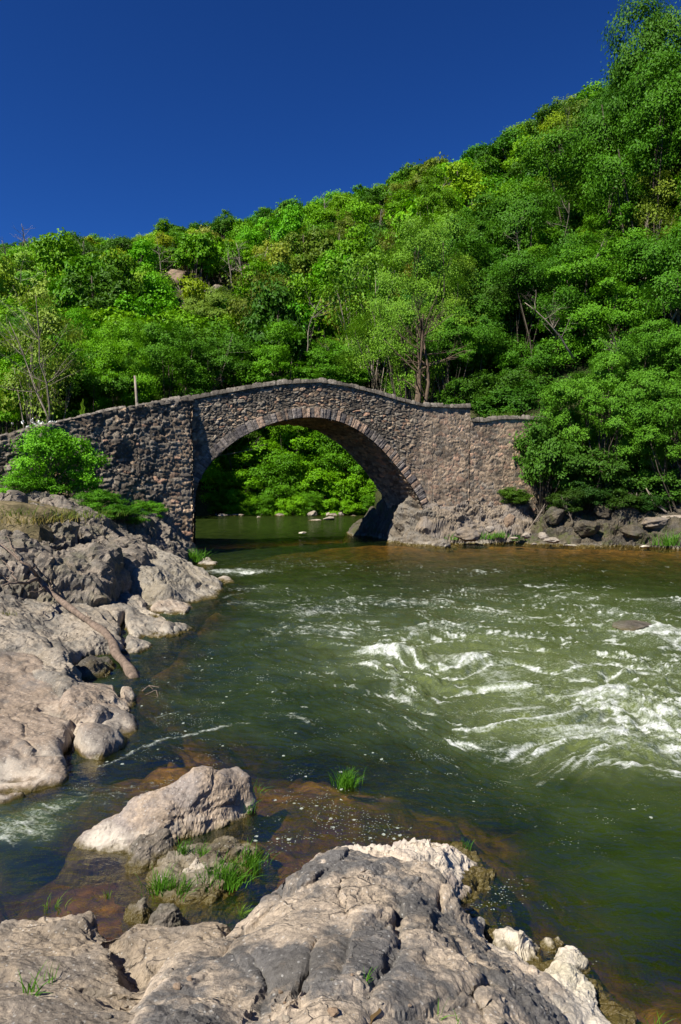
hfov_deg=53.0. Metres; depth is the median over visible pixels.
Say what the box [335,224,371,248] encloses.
dense tree
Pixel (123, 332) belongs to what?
slender tree
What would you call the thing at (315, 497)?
bush
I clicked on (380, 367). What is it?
slender tree
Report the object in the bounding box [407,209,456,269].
slender tree
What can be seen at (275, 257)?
slender tree
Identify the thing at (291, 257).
airy tree
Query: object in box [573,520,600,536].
boulder
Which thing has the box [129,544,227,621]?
boulder
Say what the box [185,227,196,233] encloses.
slender tree
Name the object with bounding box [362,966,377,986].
grass tuft
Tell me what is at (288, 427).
slender tree
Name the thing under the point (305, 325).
slender tree
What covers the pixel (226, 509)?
bush
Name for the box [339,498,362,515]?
bush
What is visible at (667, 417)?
overhanging tree
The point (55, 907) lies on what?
grass tuft
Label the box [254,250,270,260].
broadleaf tree
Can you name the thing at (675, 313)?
dead branch
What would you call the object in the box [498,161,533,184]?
dense tree
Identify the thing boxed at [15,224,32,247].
dead tree
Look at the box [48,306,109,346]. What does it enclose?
broadleaf tree
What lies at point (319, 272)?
broadleaf tree
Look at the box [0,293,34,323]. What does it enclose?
broadleaf tree
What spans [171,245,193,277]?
broadleaf tree
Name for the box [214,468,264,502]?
bush
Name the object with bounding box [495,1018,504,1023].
pebble
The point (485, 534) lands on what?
grass tuft
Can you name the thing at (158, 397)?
slender tree
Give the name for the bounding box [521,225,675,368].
oak tree
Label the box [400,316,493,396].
broadleaf tree
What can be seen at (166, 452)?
stone bridge
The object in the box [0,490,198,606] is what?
rock bank
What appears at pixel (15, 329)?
broadleaf tree
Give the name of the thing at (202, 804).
boulder
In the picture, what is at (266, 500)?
bush
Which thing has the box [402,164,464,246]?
slender tree
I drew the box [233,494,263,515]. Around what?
bush
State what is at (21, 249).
broadleaf tree
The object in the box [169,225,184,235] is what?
broadleaf tree
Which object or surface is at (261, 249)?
slender tree
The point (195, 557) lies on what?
grass tuft
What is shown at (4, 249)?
dead tree
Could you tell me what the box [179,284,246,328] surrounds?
broadleaf tree
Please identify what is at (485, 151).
dense tree
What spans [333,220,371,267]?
slender tree
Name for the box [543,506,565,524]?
boulder
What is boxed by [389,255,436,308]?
airy tree
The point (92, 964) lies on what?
bedrock outcrop
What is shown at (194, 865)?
stone
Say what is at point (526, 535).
boulder
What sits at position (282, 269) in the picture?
dense tree
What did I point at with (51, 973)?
grass tuft
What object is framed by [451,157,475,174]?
slender tree
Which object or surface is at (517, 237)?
dead branch
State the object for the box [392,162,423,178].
dense tree
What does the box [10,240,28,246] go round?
dense tree
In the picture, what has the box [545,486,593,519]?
bush
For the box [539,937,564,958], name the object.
stone
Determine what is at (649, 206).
airy tree
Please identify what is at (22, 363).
broadleaf tree
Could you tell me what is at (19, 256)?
broadleaf tree
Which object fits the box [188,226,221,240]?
slender tree
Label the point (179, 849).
grass tuft
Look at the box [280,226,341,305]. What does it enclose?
slender tree
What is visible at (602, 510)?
boulder
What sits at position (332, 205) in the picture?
broadleaf tree
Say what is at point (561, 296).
oak tree
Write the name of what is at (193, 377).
broadleaf tree
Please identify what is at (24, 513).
grass tuft
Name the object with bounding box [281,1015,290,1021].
pebble
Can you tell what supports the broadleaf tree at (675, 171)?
on the hillside
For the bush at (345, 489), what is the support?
on the hillside
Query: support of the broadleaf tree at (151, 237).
on the hillside
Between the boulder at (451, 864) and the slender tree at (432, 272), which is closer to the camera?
the boulder at (451, 864)
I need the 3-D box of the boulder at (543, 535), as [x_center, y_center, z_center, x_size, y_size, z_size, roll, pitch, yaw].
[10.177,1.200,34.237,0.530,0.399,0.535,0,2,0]
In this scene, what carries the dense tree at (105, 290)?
on the hillside
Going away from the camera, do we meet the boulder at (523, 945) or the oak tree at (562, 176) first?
the boulder at (523, 945)
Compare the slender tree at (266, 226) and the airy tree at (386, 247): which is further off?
the slender tree at (266, 226)
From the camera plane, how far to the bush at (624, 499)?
35.09 m
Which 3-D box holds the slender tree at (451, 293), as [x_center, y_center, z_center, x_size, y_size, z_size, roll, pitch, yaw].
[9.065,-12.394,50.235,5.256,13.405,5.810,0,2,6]
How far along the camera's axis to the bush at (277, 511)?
71.39 m
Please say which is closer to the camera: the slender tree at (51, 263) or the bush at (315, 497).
the bush at (315, 497)
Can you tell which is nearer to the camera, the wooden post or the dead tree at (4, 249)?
the wooden post
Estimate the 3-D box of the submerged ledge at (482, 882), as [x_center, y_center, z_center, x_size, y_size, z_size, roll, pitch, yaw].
[0.989,2.912,5.247,0.749,0.468,1.327,0,2,0]
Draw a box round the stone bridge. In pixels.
[0,377,580,545]
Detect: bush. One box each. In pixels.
[0,470,69,496]
[4,422,111,497]
[67,488,132,510]
[92,504,151,533]
[130,500,168,518]
[199,462,234,500]
[210,440,255,474]
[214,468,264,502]
[218,501,245,514]
[228,429,290,469]
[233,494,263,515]
[247,448,304,499]
[248,492,276,515]
[263,498,287,515]
[266,427,319,466]
[275,492,312,515]
[287,486,311,499]
[289,454,347,497]
[297,490,325,514]
[303,430,355,478]
[314,497,346,515]
[324,469,372,502]
[337,444,369,488]
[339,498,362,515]
[358,478,376,503]
[359,493,374,514]
[433,377,480,404]
[456,369,513,410]
[469,385,529,416]
[489,365,559,406]
[494,378,564,415]
[496,486,535,507]
[509,412,587,519]
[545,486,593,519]
[557,476,619,515]
[560,444,641,511]
[599,486,647,510]
[623,463,680,506]
[630,490,672,512]
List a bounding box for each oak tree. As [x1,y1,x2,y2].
[394,214,495,327]
[432,181,605,337]
[439,276,540,378]
[468,240,611,385]
[484,106,649,265]
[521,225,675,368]
[563,78,652,212]
[569,0,680,239]
[575,43,680,275]
[579,208,680,369]
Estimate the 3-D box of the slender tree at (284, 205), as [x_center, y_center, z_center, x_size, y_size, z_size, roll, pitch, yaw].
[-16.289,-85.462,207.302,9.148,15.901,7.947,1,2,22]
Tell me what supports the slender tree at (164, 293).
on the hillside
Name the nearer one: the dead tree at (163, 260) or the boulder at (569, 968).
the boulder at (569, 968)
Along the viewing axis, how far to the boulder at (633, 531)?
33.76 m
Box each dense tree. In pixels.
[0,243,15,250]
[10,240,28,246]
[35,402,90,424]
[59,265,138,318]
[75,241,98,255]
[94,234,135,255]
[151,250,166,277]
[152,323,220,394]
[185,222,199,232]
[186,371,224,394]
[202,297,235,324]
[219,428,271,470]
[252,207,273,224]
[255,262,309,298]
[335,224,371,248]
[340,279,376,300]
[357,185,389,210]
[358,218,390,237]
[360,195,381,219]
[366,275,406,305]
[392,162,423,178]
[404,185,430,205]
[430,243,509,353]
[458,141,490,163]
[468,265,565,367]
[469,144,508,178]
[488,125,532,171]
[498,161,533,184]
[521,96,573,151]
[561,93,592,116]
[585,84,610,119]
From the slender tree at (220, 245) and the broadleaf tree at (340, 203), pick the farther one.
the broadleaf tree at (340, 203)
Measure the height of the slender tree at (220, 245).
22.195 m
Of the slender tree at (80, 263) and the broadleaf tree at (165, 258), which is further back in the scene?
the broadleaf tree at (165, 258)
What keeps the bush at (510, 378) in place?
on the hillside
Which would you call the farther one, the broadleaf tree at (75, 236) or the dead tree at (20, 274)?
the broadleaf tree at (75, 236)
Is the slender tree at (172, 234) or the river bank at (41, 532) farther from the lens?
the slender tree at (172, 234)
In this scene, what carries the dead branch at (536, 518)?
on the rock bank at (608, 535)
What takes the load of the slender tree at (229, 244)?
on the hillside
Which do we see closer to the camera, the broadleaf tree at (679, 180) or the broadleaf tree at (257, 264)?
the broadleaf tree at (679, 180)
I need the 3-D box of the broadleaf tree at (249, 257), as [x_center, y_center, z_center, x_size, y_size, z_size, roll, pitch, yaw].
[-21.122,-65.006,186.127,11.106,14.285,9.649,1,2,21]
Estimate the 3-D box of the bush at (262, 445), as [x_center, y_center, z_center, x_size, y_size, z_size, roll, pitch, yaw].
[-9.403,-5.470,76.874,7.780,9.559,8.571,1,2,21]
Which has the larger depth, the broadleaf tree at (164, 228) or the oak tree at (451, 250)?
the broadleaf tree at (164, 228)
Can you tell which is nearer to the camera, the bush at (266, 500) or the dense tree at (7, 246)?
the bush at (266, 500)
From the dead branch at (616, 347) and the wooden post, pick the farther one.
the dead branch at (616, 347)
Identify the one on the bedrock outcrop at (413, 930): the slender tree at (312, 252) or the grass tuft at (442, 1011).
the grass tuft at (442, 1011)
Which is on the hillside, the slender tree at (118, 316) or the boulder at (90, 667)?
the slender tree at (118, 316)
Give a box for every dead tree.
[0,239,17,260]
[6,257,43,291]
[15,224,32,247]
[153,237,176,276]
[166,335,256,467]
[220,242,238,287]
[228,241,243,273]
[305,285,329,350]
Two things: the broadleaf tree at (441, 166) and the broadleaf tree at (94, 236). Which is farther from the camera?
the broadleaf tree at (94, 236)
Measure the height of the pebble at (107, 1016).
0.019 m
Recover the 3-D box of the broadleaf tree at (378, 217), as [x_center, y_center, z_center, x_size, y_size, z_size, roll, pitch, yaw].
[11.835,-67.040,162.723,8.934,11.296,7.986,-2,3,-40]
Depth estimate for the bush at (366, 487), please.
71.64 m
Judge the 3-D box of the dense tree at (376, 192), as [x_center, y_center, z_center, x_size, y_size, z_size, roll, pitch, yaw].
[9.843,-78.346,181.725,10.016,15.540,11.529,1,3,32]
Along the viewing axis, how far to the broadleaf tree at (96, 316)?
83.74 m
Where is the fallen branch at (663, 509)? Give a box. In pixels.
[646,488,666,512]
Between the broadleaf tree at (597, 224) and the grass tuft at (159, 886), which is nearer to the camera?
the grass tuft at (159, 886)
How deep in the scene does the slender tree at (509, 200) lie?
59.36 m
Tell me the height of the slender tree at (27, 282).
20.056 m
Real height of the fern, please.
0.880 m
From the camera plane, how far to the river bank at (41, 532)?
18.39 m
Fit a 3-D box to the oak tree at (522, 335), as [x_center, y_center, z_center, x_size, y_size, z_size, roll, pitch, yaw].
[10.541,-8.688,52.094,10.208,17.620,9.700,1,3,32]
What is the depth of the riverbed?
6.89 m
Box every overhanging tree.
[537,351,678,500]
[587,316,680,400]
[611,379,680,513]
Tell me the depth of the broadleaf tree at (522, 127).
132.45 m
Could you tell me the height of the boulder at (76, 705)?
1.283 m
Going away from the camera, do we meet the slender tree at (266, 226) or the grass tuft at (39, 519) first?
the grass tuft at (39, 519)
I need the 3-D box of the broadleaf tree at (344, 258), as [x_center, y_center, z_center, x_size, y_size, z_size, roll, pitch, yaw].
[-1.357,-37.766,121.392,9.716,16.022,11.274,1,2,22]
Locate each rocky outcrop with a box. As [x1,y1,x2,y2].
[165,269,190,288]
[210,284,229,293]
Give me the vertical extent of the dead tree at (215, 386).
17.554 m
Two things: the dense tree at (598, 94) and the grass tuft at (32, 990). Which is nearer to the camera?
the grass tuft at (32, 990)
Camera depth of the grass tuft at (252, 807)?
6.23 m
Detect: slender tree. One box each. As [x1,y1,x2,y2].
[0,252,30,308]
[0,352,62,433]
[5,272,54,297]
[17,304,75,337]
[24,227,82,282]
[44,250,111,312]
[45,323,93,404]
[80,319,164,411]
[90,246,150,309]
[94,245,142,287]
[98,306,161,378]
[100,316,163,362]
[103,238,113,246]
[114,375,172,406]
[127,236,161,274]
[128,270,182,316]
[130,263,173,284]
[168,223,187,235]
[168,229,220,282]
[170,229,178,248]
[172,271,209,318]
[183,315,242,389]
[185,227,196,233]
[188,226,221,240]
[191,220,219,234]
[191,240,225,286]
[210,235,238,282]
[212,209,236,239]
[213,244,243,290]
[229,218,262,242]
[231,224,269,264]
[236,273,321,378]
[252,237,274,257]
[253,217,267,242]
[258,241,304,286]
[262,208,304,240]
[264,425,317,453]
[266,203,306,254]
[273,297,317,378]
[276,201,299,211]
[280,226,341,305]
[284,273,343,369]
[301,202,328,233]
[306,289,373,370]
[321,220,346,239]
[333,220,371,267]
[346,184,367,196]
[360,224,389,255]
[361,323,395,390]
[374,224,398,279]
[380,168,408,200]
[398,224,457,319]
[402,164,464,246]
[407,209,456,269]
[430,254,498,373]
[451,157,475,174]
[483,181,534,256]
[494,163,547,200]
[513,214,574,256]
[532,154,585,230]
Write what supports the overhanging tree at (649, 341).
on the hillside
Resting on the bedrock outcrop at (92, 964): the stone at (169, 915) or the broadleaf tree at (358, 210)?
the stone at (169, 915)
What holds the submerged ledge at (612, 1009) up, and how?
on the riverbed
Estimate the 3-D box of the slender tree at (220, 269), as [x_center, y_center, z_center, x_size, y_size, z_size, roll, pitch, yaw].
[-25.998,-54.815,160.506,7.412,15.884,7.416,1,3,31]
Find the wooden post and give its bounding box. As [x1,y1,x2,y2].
[134,376,137,403]
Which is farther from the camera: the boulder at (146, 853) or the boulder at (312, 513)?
the boulder at (312, 513)
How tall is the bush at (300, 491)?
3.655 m
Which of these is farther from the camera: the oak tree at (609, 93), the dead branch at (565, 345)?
the oak tree at (609, 93)
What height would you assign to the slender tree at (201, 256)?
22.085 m
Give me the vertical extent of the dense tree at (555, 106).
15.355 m
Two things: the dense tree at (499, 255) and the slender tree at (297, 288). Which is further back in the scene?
the slender tree at (297, 288)
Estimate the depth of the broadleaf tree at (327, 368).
73.15 m
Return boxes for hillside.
[0,152,680,536]
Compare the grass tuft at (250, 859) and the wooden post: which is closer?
the grass tuft at (250, 859)
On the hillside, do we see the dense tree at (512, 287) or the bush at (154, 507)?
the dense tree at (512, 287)
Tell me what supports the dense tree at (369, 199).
on the hillside
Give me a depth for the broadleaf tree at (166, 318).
94.22 m
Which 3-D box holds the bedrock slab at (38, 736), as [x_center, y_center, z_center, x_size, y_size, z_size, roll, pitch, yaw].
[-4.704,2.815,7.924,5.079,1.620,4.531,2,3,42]
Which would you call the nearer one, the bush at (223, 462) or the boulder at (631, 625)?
the boulder at (631, 625)
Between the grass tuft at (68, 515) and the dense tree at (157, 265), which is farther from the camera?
the dense tree at (157, 265)
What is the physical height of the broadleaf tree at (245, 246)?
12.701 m
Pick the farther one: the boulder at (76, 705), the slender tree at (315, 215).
the slender tree at (315, 215)
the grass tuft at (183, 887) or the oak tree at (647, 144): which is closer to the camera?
the grass tuft at (183, 887)
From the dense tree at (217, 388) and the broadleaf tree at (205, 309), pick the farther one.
the broadleaf tree at (205, 309)
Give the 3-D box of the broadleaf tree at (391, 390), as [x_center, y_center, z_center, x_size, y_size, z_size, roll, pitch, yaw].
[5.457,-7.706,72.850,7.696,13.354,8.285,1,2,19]
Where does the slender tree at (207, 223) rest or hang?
on the hillside
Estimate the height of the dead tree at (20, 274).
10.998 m
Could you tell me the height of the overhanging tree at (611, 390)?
11.854 m
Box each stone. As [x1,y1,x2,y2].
[121,897,152,932]
[148,903,189,927]
[182,867,193,873]
[189,857,207,869]
[218,576,236,593]
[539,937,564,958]
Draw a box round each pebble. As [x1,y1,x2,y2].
[104,1013,111,1019]
[173,982,180,989]
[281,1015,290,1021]
[327,1007,338,1016]
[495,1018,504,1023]
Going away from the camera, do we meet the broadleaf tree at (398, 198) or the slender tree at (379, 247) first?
the slender tree at (379, 247)
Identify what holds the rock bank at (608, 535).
on the riverbed
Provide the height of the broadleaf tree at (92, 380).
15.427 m
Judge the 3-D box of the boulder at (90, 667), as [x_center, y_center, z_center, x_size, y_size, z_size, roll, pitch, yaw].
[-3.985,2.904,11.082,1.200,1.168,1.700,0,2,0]
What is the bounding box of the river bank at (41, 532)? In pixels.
[0,489,205,558]
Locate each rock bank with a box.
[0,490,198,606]
[343,497,396,543]
[378,494,495,552]
[414,492,534,547]
[511,491,680,552]
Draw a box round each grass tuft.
[0,504,56,515]
[0,511,103,525]
[10,507,123,521]
[17,962,58,995]
[38,894,70,914]
[44,959,58,983]
[55,506,134,519]
[103,885,111,899]
[134,863,188,898]
[172,870,206,901]
[174,836,192,855]
[187,547,212,561]
[187,840,211,856]
[193,849,262,893]
[228,839,278,875]
[231,902,253,918]
[244,794,261,813]
[252,777,271,794]
[327,764,366,789]
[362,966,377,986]
[437,996,456,1019]
[460,838,474,850]
[480,532,503,539]
[483,409,531,416]
[488,529,511,537]
[642,1012,675,1023]
[643,530,680,545]
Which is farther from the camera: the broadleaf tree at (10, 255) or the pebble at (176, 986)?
the broadleaf tree at (10, 255)
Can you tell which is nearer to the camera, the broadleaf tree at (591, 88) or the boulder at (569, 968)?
the boulder at (569, 968)
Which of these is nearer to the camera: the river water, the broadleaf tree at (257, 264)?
the river water
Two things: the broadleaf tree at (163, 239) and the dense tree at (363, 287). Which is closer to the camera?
the dense tree at (363, 287)
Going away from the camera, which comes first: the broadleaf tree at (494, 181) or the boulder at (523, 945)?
the boulder at (523, 945)
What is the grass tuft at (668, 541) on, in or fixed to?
on the rock bank at (608, 535)
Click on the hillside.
(202, 508)
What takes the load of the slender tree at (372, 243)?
on the hillside
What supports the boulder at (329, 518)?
on the riverbed
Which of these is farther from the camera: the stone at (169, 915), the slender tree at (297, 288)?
the slender tree at (297, 288)
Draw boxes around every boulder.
[54,765,263,887]
[58,682,144,735]
[75,655,120,695]
[114,828,177,907]
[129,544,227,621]
[131,836,278,930]
[149,598,201,629]
[196,557,221,577]
[307,511,316,515]
[324,516,334,519]
[342,837,481,908]
[454,526,480,541]
[486,526,494,532]
[488,926,546,961]
[503,514,515,527]
[522,532,529,538]
[538,532,548,539]
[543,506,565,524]
[543,537,559,542]
[543,945,597,1011]
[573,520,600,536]
[594,503,612,517]
[612,620,651,630]
[619,524,650,538]
[641,517,669,528]
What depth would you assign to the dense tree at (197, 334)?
85.61 m
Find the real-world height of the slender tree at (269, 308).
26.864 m
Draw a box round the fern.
[79,399,84,414]
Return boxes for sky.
[0,0,680,245]
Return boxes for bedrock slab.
[0,591,197,690]
[0,624,84,698]
[0,652,152,860]
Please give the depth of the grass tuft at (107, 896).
5.01 m
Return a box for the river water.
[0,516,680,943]
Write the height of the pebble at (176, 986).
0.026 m
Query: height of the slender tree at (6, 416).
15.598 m
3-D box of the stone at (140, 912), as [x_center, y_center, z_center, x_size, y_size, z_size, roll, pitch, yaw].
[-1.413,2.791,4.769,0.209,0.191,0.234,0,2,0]
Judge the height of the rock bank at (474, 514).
3.753 m
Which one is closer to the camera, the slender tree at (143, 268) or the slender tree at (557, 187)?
the slender tree at (557, 187)
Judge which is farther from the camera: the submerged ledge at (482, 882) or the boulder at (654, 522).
the boulder at (654, 522)
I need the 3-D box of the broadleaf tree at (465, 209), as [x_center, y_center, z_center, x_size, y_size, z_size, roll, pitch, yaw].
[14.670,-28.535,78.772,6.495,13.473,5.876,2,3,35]
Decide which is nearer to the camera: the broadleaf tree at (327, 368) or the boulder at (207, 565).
the boulder at (207, 565)
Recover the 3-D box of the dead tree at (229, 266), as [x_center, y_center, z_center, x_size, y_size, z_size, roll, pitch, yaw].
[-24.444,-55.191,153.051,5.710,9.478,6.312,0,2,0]
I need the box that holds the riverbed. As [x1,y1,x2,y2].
[0,535,680,1023]
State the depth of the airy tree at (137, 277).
116.75 m
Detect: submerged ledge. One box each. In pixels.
[449,841,516,929]
[484,919,642,1023]
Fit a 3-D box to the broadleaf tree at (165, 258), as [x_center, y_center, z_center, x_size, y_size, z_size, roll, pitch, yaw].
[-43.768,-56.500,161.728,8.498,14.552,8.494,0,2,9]
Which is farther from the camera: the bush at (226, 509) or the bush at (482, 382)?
the bush at (226, 509)
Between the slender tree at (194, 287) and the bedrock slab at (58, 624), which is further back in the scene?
the slender tree at (194, 287)
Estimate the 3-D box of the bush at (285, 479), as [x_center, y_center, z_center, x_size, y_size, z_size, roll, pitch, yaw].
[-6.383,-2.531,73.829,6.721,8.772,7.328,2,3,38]
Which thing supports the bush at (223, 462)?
on the hillside
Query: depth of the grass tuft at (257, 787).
6.73 m
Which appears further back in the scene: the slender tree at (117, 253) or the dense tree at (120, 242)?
the dense tree at (120, 242)
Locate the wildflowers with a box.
[11,418,54,426]
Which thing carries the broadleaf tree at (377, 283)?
on the hillside
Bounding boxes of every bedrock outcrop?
[0,911,230,1023]
[127,846,610,1023]
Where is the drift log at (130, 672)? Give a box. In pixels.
[0,536,139,684]
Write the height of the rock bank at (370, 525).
4.106 m
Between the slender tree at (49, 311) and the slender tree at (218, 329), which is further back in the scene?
the slender tree at (218, 329)
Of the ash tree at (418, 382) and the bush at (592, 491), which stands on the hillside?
the bush at (592, 491)
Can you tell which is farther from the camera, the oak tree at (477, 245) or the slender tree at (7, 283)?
the slender tree at (7, 283)
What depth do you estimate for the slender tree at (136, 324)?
76.08 m
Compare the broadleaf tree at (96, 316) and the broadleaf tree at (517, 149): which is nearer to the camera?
the broadleaf tree at (96, 316)
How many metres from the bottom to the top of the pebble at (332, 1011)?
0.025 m
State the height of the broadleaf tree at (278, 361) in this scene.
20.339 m
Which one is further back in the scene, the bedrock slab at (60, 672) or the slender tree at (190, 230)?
the slender tree at (190, 230)
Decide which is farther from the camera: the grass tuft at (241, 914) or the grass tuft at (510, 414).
the grass tuft at (510, 414)
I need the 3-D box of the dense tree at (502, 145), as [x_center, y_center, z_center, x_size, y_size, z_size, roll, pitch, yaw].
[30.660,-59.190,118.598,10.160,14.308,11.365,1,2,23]
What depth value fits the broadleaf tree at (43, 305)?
102.80 m
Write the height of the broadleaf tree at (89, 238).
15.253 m
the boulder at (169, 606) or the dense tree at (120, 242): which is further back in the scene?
the dense tree at (120, 242)
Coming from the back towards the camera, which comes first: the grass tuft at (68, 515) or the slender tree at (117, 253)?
the slender tree at (117, 253)
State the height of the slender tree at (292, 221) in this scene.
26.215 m
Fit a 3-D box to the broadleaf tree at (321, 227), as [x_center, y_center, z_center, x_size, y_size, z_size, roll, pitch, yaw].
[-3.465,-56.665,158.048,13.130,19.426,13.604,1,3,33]
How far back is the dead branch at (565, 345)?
39.48 m
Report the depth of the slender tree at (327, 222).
166.73 m
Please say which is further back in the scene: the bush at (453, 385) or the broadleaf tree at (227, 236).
the broadleaf tree at (227, 236)
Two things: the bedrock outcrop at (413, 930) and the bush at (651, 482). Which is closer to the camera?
the bedrock outcrop at (413, 930)
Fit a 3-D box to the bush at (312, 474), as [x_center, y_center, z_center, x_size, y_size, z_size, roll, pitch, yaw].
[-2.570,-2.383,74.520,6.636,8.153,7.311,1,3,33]
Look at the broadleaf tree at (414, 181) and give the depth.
127.30 m
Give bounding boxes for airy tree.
[0,290,23,349]
[128,234,142,247]
[131,267,180,302]
[218,265,294,333]
[269,238,302,263]
[324,208,362,259]
[373,218,411,275]
[382,178,411,202]
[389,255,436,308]
[552,93,575,105]
[552,96,597,150]
[614,165,680,277]
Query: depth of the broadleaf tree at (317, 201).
204.75 m
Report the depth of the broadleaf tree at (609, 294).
46.55 m
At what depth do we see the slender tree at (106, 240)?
186.57 m
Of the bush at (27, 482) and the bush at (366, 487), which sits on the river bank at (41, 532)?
the bush at (27, 482)
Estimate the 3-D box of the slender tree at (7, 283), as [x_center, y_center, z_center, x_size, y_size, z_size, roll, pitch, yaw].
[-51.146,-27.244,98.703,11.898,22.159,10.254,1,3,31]
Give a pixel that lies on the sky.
(118, 117)
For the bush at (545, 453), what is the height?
7.380 m
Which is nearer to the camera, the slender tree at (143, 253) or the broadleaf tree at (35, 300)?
the broadleaf tree at (35, 300)
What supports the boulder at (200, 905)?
on the riverbed
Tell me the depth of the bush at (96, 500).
23.51 m
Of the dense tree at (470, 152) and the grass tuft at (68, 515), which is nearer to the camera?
the grass tuft at (68, 515)
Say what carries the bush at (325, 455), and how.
on the hillside
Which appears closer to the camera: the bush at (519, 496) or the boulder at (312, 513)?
the bush at (519, 496)
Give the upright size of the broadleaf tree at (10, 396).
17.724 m
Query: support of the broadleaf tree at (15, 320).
on the hillside
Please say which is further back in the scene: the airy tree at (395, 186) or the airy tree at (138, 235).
the airy tree at (138, 235)
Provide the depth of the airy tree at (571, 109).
95.92 m
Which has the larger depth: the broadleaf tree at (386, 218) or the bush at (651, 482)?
the broadleaf tree at (386, 218)
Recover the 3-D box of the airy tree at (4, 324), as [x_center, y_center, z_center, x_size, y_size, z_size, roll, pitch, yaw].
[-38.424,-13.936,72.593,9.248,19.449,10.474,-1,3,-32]
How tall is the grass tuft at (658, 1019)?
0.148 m
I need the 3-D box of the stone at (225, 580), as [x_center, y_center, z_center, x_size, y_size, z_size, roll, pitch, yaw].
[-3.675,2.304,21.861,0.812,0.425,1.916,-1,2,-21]
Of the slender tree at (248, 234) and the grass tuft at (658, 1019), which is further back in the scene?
the slender tree at (248, 234)
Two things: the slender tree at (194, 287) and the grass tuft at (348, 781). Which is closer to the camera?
the grass tuft at (348, 781)
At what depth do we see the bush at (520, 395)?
42.93 m
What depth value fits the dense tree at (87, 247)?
160.51 m
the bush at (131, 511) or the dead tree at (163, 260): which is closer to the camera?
the bush at (131, 511)
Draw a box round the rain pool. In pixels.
[369,1008,380,1023]
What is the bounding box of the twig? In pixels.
[142,685,157,696]
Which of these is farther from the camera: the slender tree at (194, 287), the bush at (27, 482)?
the slender tree at (194, 287)
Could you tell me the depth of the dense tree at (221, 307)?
101.33 m
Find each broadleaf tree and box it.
[0,251,30,269]
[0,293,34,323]
[0,325,24,420]
[0,325,41,432]
[0,340,96,421]
[1,314,33,351]
[6,244,35,255]
[9,247,41,277]
[10,275,54,304]
[16,297,51,315]
[30,299,53,311]
[44,305,105,350]
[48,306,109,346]
[52,347,155,411]
[62,339,115,411]
[63,230,91,244]
[79,235,99,245]
[89,233,99,238]
[111,291,170,332]
[123,321,218,397]
[143,230,161,241]
[145,242,172,270]
[151,216,170,234]
[152,305,215,349]
[154,231,174,272]
[167,230,192,269]
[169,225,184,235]
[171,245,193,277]
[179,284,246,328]
[181,329,278,466]
[212,312,246,334]
[225,218,254,238]
[230,258,271,303]
[230,320,320,452]
[233,239,255,265]
[240,246,267,262]
[246,211,257,225]
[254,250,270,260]
[256,209,283,232]
[274,195,302,211]
[294,334,375,463]
[302,223,343,244]
[305,253,354,295]
[310,246,357,295]
[311,188,350,209]
[322,193,351,224]
[325,190,354,212]
[332,196,385,231]
[346,262,382,295]
[372,207,387,224]
[381,187,415,221]
[383,202,398,227]
[383,379,404,397]
[385,178,414,200]
[388,180,468,276]
[388,342,426,401]
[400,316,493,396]
[407,151,451,194]
[409,170,417,178]
[416,162,461,192]
[439,303,518,379]
[440,159,493,208]
[458,204,471,217]
[467,172,515,208]
[471,153,500,184]
[501,119,536,134]
[502,134,551,172]
[515,224,579,269]
[521,170,550,190]
[535,108,583,153]
[568,78,606,103]
[568,261,626,330]
[569,211,619,258]
[611,151,680,243]
[662,204,680,240]
[669,170,680,186]
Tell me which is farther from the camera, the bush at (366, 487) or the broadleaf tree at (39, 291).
the broadleaf tree at (39, 291)
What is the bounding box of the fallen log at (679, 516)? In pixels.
[661,515,680,517]
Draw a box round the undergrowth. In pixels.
[1,150,680,503]
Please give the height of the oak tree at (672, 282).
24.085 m
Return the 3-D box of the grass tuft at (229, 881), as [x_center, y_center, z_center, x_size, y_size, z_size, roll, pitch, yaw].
[-0.820,2.672,5.079,0.602,0.209,0.460,0,2,0]
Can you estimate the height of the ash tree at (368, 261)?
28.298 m
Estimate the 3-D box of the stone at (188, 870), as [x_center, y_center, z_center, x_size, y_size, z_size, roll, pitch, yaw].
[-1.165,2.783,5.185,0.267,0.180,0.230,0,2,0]
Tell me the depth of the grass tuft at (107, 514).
21.60 m
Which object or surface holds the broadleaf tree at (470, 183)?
on the hillside
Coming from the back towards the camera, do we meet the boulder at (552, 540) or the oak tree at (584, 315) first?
the oak tree at (584, 315)
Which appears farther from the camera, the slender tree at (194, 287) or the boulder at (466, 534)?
the slender tree at (194, 287)
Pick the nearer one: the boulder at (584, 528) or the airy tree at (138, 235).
the boulder at (584, 528)
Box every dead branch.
[501,211,524,259]
[522,286,575,358]
[528,504,544,529]
[546,196,569,244]
[602,329,635,371]
[657,297,679,322]
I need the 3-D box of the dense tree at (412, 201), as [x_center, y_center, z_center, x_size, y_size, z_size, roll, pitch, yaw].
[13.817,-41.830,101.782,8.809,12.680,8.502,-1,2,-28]
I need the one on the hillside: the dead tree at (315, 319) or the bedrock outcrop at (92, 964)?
the dead tree at (315, 319)
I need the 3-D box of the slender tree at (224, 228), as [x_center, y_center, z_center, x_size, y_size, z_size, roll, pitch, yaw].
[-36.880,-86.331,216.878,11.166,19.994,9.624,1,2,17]
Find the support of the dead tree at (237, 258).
on the hillside
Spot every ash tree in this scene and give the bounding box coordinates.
[0,285,89,427]
[310,239,411,392]
[333,203,488,403]
[383,287,471,402]
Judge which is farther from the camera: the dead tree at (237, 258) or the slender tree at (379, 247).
the dead tree at (237, 258)
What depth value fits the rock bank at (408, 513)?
35.45 m
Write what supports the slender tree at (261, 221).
on the hillside
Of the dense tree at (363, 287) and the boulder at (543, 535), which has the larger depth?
the dense tree at (363, 287)

